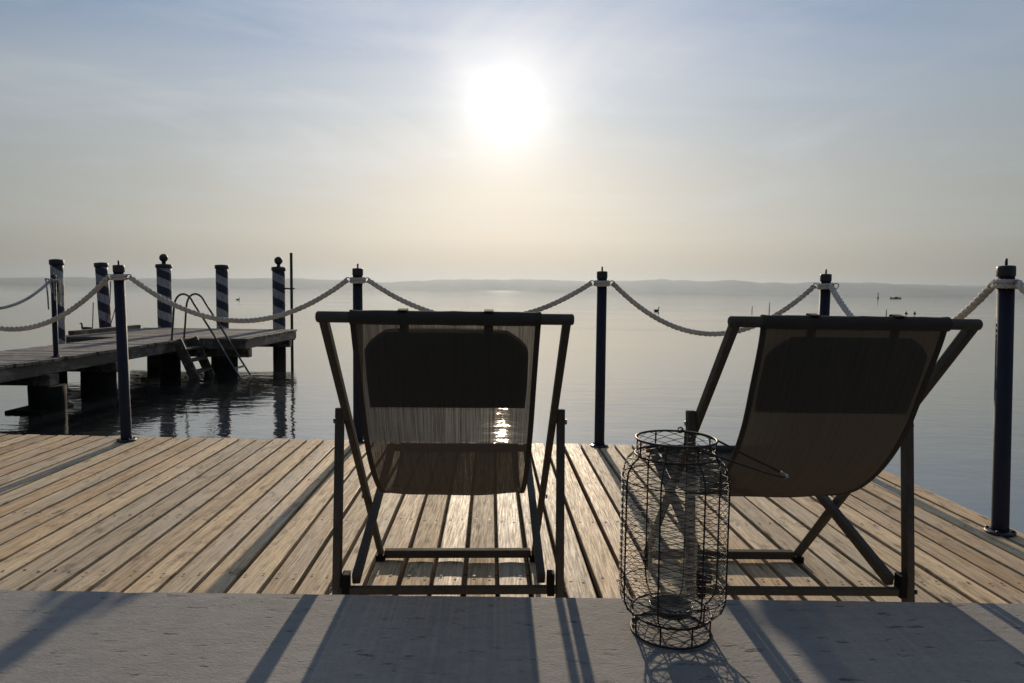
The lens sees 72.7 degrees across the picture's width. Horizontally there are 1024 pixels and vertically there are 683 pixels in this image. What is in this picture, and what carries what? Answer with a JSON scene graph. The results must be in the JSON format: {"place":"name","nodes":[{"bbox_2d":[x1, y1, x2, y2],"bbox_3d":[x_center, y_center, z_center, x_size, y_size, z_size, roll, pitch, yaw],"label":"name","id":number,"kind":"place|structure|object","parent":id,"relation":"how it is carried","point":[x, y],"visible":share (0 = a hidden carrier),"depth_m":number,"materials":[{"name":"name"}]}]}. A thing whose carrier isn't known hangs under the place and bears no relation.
{"place":"outdoors","nodes":[
{"label":"outdoors","id":0,"kind":"place"},
{"bbox_2d":[0,590,1023,682],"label":"concrete pavement","id":1,"kind":"structure","parent":0,"point":[86,637],"depth_m":1.41,"materials":[{"name":"grey concrete"}]},
{"bbox_2d":[618,427,788,649],"bbox_3d":[0.399,0.400,1.468,0.349,0.419,0.224,0,4,-11],"label":"wire lantern","id":2,"kind":"object","parent":1,"relation":"on","point":[678,607],"visible":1,"depth_m":1.41,"materials":[{"name":"black metal"}]},
{"bbox_2d":[0,284,1023,533],"bbox_3d":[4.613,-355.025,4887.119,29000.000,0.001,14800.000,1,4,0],"label":"lake water","id":3,"kind":"structure","parent":0,"point":[656,374],"depth_m":13.68,"materials":[{"name":"grey liquid"}]},
{"bbox_2d":[49,259,67,381],"bbox_3d":[-7.939,0.634,12.236,0.230,4.147,0.230,1,4,0],"label":"mooring pile","id":4,"kind":"object","parent":3,"relation":"in","point":[57,267],"visible":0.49,"depth_m":12.09,"materials":[{"name":"blue paint"}]},
{"bbox_2d":[80,323,91,329],"bbox_3d":[-16.274,-0.569,26.566,0.509,0.310,0.142,0,4,-9],"label":"duck","id":5,"kind":"object","parent":3,"relation":"on","point":[82,327],"visible":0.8,"depth_m":26.52},
{"bbox_2d":[94,262,111,327],"bbox_3d":[-9.080,0.340,15.625,0.288,4.212,0.288,-2,4,0],"label":"mooring pile","id":6,"kind":"object","parent":3,"relation":"in","point":[101,273],"visible":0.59,"depth_m":15.43,"materials":[{"name":"blue paint"}]},
{"bbox_2d":[105,281,110,326],"bbox_3d":[-8.974,-0.780,15.423,0.039,1.123,0.197,3,5,31],"label":"mooring line","id":7,"kind":"object","parent":6,"relation":"attached to","point":[109,303],"visible":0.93,"depth_m":15.45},
{"bbox_2d":[0,325,296,413],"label":"wooden pier","id":8,"kind":"structure","parent":3,"relation":"in","point":[90,355],"depth_m":11.06,"materials":[{"name":"brown wood"}]},
{"bbox_2d":[45,273,62,356],"bbox_3d":[-6.312,-0.365,9.626,0.186,1.160,0.190,3,5,31],"label":"rope post","id":9,"kind":"object","parent":8,"relation":"on","point":[53,287],"visible":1,"depth_m":9.60,"materials":[{"name":"metal"}]},
{"bbox_2d":[0,279,51,309],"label":"rope","id":10,"kind":"object","parent":9,"relation":"hanging from","point":[28,297],"visible":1,"depth_m":9.07,"materials":[{"name":"beige fabric"}]},
{"bbox_2d":[173,336,214,378],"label":"wooden steps","id":11,"kind":"structure","parent":8,"relation":"attached to","point":[186,359],"depth_m":12.93,"materials":[{"name":"brown wood"}]},
{"bbox_2d":[171,293,251,378],"bbox_3d":[-5.688,-0.095,13.158,1.352,1.632,0.580,1,4,0],"label":"bathing ladder","id":12,"kind":"object","parent":8,"relation":"attached to","point":[213,334],"visible":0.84,"depth_m":13.05,"materials":[{"name":"metal"}]},
{"bbox_2d":[155,254,172,327],"bbox_3d":[-8.502,0.104,17.081,0.380,4.485,0.380,1,4,0],"label":"mooring pile","id":13,"kind":"object","parent":3,"relation":"in","point":[164,286],"visible":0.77,"depth_m":16.87,"materials":[{"name":"blue paint"}]},
{"bbox_2d":[215,265,228,328],"bbox_3d":[-7.094,0.243,17.090,0.327,4.242,0.327,1,4,0],"label":"mooring pile","id":14,"kind":"object","parent":3,"relation":"in","point":[222,305],"visible":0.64,"depth_m":16.88,"materials":[{"name":"blue paint"}]},
{"bbox_2d":[271,257,285,357],"bbox_3d":[-5.703,0.159,17.062,0.340,4.451,0.340,1,4,0],"label":"mooring pile","id":15,"kind":"object","parent":3,"relation":"in","point":[278,282],"visible":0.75,"depth_m":16.86,"materials":[{"name":"blue paint"}]},
{"bbox_2d":[283,253,294,357],"bbox_3d":[-5.421,0.026,16.928,0.291,4.342,0.068,2,4,12],"label":"mast pole","id":16,"kind":"object","parent":15,"relation":"attached to","point":[291,288],"visible":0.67,"depth_m":16.81,"materials":[{"name":"black metal"}]},
{"bbox_2d":[0,434,1023,603],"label":"sun deck","id":17,"kind":"structure","parent":3,"relation":"in","point":[154,514],"depth_m":2.93,"materials":[{"name":"brown wood"}]},
{"bbox_2d":[107,260,136,441],"bbox_3d":[-2.501,0.062,4.469,0.156,1.161,0.116,4,5,40],"label":"rope post","id":18,"kind":"object","parent":17,"relation":"on","point":[119,276],"visible":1,"depth_m":4.44,"materials":[{"name":"metal"}]},
{"bbox_2d":[0,275,109,331],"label":"rope","id":19,"kind":"object","parent":18,"relation":"attached to","point":[90,294],"visible":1,"depth_m":4.46,"materials":[{"name":"beige fabric"}]},
{"bbox_2d":[128,275,348,322],"bbox_3d":[-1.754,-0.267,4.472,1.396,0.303,0.037,1,4,-2],"label":"rope","id":20,"kind":"object","parent":18,"relation":"attached to","point":[329,292],"visible":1,"depth_m":4.47,"materials":[{"name":"beige fabric"}]},
{"bbox_2d":[346,264,368,442],"bbox_3d":[-1.000,0.077,4.519,0.122,1.160,0.116,-3,6,-43],"label":"rope post","id":21,"kind":"object","parent":17,"relation":"on","point":[357,279],"visible":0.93,"depth_m":4.48,"materials":[{"name":"metal"}]},
{"bbox_2d":[367,278,591,311],"bbox_3d":[-0.212,-0.261,4.471,1.450,0.276,0.038,1,4,2],"label":"rope","id":22,"kind":"object","parent":21,"relation":"attached to","point":[537,309],"visible":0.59,"depth_m":4.46,"materials":[{"name":"beige fabric"}]},
{"bbox_2d":[315,308,573,597],"bbox_3d":[-0.179,0.364,2.153,0.645,0.956,1.027,1,4,-2],"label":"deck chair","id":23,"kind":"object","parent":17,"relation":"on","point":[446,399],"visible":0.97,"depth_m":1.77,"materials":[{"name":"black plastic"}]},
{"bbox_2d":[590,267,613,447],"bbox_3d":[0.570,0.101,4.472,0.124,1.160,0.118,-3,6,-42],"label":"rope post","id":24,"kind":"object","parent":17,"relation":"on","point":[601,282],"visible":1,"depth_m":4.45,"materials":[{"name":"metal"}]},
{"bbox_2d":[611,281,815,336],"bbox_3d":[1.275,-0.202,4.429,1.293,0.344,0.038,1,4,2],"label":"rope","id":25,"kind":"object","parent":24,"relation":"attached to","point":[787,307],"visible":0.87,"depth_m":4.43,"materials":[{"name":"beige fabric"}]},
{"bbox_2d":[641,313,982,601],"bbox_3d":[0.799,0.375,2.175,0.645,0.956,1.027,1,4,-1],"label":"deck chair","id":26,"kind":"object","parent":17,"relation":"on","point":[833,403],"visible":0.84,"depth_m":1.78,"materials":[{"name":"fabric"}]},
{"bbox_2d":[813,269,838,315],"bbox_3d":[1.974,0.122,4.429,0.122,1.160,0.116,1,4,0],"label":"rope post","id":27,"kind":"object","parent":17,"relation":"on","point":[825,292],"visible":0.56,"depth_m":4.37,"materials":[{"name":"metal"}]},
{"bbox_2d":[984,258,1018,536],"bbox_3d":[2.063,0.234,2.923,0.116,1.160,0.165,-2,4,0],"label":"rope post","id":28,"kind":"object","parent":17,"relation":"on","point":[1004,282],"visible":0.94,"depth_m":2.90,"materials":[{"name":"metal"}]},
{"bbox_2d":[828,282,994,318],"bbox_3d":[2.013,-0.144,3.653,0.038,0.332,1.397,1,4,-3],"label":"rope","id":29,"kind":"object","parent":28,"relation":"attached to","point":[983,295],"visible":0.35,"depth_m":3.11,"materials":[{"name":"beige fabric"}]},
{"bbox_2d":[1014,280,1023,294],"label":"rope","id":30,"kind":"object","parent":28,"relation":"attached to","point":[1019,285],"visible":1,"depth_m":2.80,"materials":[{"name":"beige fabric"}]},
{"bbox_2d":[0,277,1023,297],"bbox_3d":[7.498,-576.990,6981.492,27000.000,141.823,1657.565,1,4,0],"label":"hills","id":31,"kind":"structure","parent":0,"point":[729,287],"depth_m":6544.60,"materials":[{"name":"grey"}]},
{"bbox_2d":[0,0,1023,284],"label":"sky","id":32,"kind":"structure","parent":0,"point":[760,141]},
{"bbox_2d":[914,284,985,286],"bbox_3d":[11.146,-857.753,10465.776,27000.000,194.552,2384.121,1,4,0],"label":"hills","id":33,"kind":"structure","parent":0,"point":[955,285],"depth_m":10408.00,"materials":[{"name":"grey"}]}
]}

